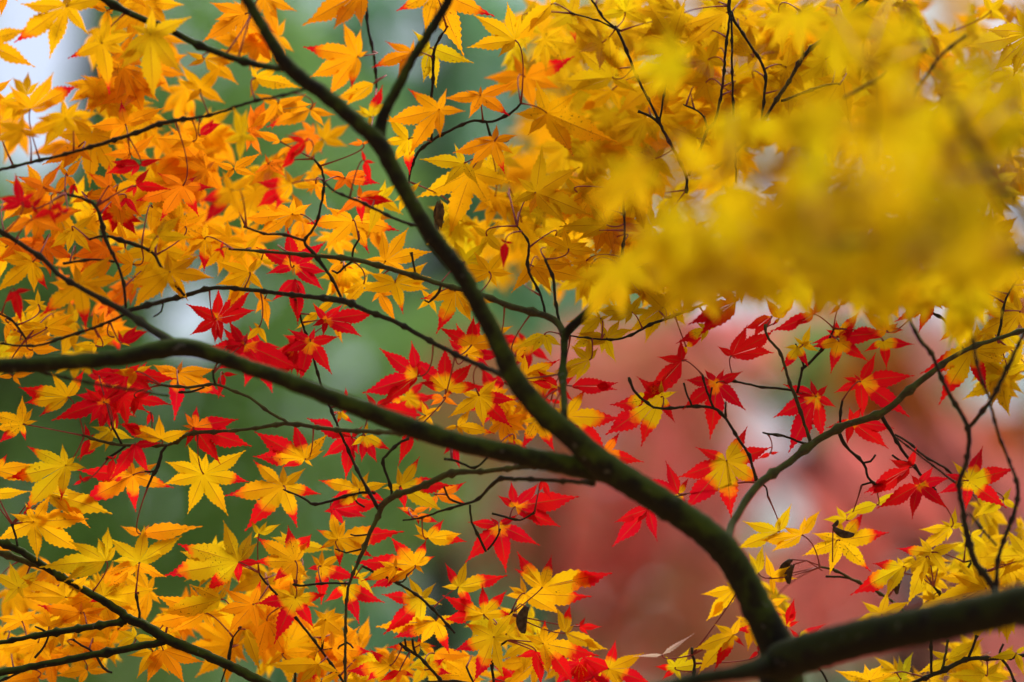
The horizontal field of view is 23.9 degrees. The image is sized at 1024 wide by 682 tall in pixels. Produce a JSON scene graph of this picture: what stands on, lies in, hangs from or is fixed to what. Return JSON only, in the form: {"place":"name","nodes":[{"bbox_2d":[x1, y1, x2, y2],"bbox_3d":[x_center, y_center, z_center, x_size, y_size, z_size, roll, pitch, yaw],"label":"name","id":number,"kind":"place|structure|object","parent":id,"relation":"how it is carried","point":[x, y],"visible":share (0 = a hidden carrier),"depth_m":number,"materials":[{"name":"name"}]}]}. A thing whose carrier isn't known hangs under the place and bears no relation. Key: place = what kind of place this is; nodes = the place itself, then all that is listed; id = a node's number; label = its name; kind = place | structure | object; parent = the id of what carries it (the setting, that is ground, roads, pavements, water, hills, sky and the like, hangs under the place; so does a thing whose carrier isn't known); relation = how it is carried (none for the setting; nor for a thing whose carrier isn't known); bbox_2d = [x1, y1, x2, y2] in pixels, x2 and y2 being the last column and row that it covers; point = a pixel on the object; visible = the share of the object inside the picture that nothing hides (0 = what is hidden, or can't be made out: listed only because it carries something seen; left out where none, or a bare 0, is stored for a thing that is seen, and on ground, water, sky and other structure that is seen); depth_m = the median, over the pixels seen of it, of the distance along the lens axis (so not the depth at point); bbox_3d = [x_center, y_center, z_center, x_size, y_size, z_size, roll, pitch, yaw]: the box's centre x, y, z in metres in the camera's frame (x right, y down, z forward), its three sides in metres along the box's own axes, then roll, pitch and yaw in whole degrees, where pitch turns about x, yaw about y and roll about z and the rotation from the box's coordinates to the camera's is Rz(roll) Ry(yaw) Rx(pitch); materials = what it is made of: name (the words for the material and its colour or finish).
{"place":"outdoors","nodes":[
{"label":"outdoors","id":0,"kind":"place"},
{"bbox_2d":[45,6,125,681],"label":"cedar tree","id":1,"kind":"object","parent":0,"point":[82,66],"visible":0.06,"depth_m":10.63,"materials":[{"name":"green plant"}]},
{"bbox_2d":[0,0,518,681],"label":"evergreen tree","id":2,"kind":"object","parent":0,"point":[238,408],"visible":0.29,"depth_m":8.74,"materials":[{"name":"green plant"}]},
{"bbox_2d":[153,0,678,681],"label":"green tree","id":3,"kind":"object","parent":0,"point":[439,556],"visible":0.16,"depth_m":12.77,"materials":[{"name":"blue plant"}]},
{"bbox_2d":[0,0,1023,681],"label":"maple branch","id":4,"kind":"object","parent":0,"point":[178,174],"visible":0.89,"depth_m":2.09,"materials":[{"name":"orange plant"}]},
{"bbox_2d":[0,454,286,681],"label":"maple branch","id":5,"kind":"object","parent":4,"relation":"attached to","point":[89,607],"visible":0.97,"depth_m":2.11,"materials":[{"name":"yellow plant"}]},
{"bbox_2d":[164,520,387,681],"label":"maple twig","id":6,"kind":"object","parent":4,"relation":"attached to","point":[309,653],"visible":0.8,"depth_m":2.12,"materials":[{"name":"yellow plant"}]},
{"bbox_2d":[348,638,491,681],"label":"maple twig","id":7,"kind":"object","parent":4,"relation":"attached to","point":[442,664],"visible":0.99,"depth_m":2.13,"materials":[{"name":"yellow plant"}]},
{"bbox_2d":[246,0,703,258],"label":"maple twig","id":8,"kind":"object","parent":4,"relation":"attached to","point":[558,127],"visible":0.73,"depth_m":2.14,"materials":[{"name":"yellow plant"}]},
{"bbox_2d":[443,552,758,681],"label":"maple twig","id":9,"kind":"object","parent":4,"relation":"attached to","point":[535,659],"visible":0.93,"depth_m":2.10,"materials":[{"name":"yellow plant"}]},
{"bbox_2d":[558,0,1023,232],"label":"maple twig","id":10,"kind":"object","parent":4,"relation":"attached to","point":[720,31],"visible":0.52,"depth_m":2.16,"materials":[{"name":"yellow plant"}]},
{"bbox_2d":[570,0,1023,353],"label":"foreground branch","id":11,"kind":"object","parent":4,"relation":"attached to","point":[814,229],"visible":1,"depth_m":1.58,"materials":[{"name":"yellow plant"}]},
{"bbox_2d":[745,510,1023,642],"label":"maple twig","id":12,"kind":"object","parent":4,"relation":"attached to","point":[927,573],"visible":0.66,"depth_m":2.11,"materials":[{"name":"yellow plant"}]},
{"bbox_2d":[739,600,1023,681],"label":"maple twig","id":13,"kind":"object","parent":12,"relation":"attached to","point":[963,662],"visible":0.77,"depth_m":2.12,"materials":[{"name":"yellow plant"}]},
{"bbox_2d":[896,319,1023,590],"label":"maple twig","id":14,"kind":"object","parent":4,"relation":"hanging from","point":[977,566],"visible":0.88,"depth_m":2.00,"materials":[{"name":"black wood"}]},
{"bbox_2d":[0,0,1023,681],"label":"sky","id":15,"kind":"structure","parent":0,"point":[183,320],"materials":[{"name":"white"}]},
{"bbox_2d":[416,327,770,681],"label":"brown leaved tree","id":16,"kind":"object","parent":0,"point":[668,580],"visible":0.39,"depth_m":7.85,"materials":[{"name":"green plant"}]},
{"bbox_2d":[497,0,1023,565],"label":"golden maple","id":17,"kind":"object","parent":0,"point":[775,166],"visible":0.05,"depth_m":5.08,"materials":[{"name":"plant"}]},
{"bbox_2d":[831,289,1023,681],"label":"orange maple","id":18,"kind":"object","parent":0,"point":[1011,430],"visible":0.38,"depth_m":9.81,"materials":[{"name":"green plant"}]},
{"bbox_3d":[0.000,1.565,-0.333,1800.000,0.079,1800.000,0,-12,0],"label":"ground","id":19,"kind":"structure","parent":0,"visible":0},
{"bbox_2d":[0,0,1023,681],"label":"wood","id":20,"kind":"object","parent":19,"relation":"on","point":[960,392],"visible":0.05,"depth_m":25.51,"materials":[{"name":"green plant"}]},
{"bbox_2d":[500,307,1011,681],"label":"red maple","id":21,"kind":"object","parent":19,"relation":"on","point":[826,605],"visible":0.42,"depth_m":8.26,"materials":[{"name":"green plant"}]},
{"bbox_2d":[614,277,1023,681],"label":"pale red maple","id":22,"kind":"object","parent":19,"relation":"on","point":[784,483],"visible":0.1,"depth_m":13.78,"materials":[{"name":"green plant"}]}
]}

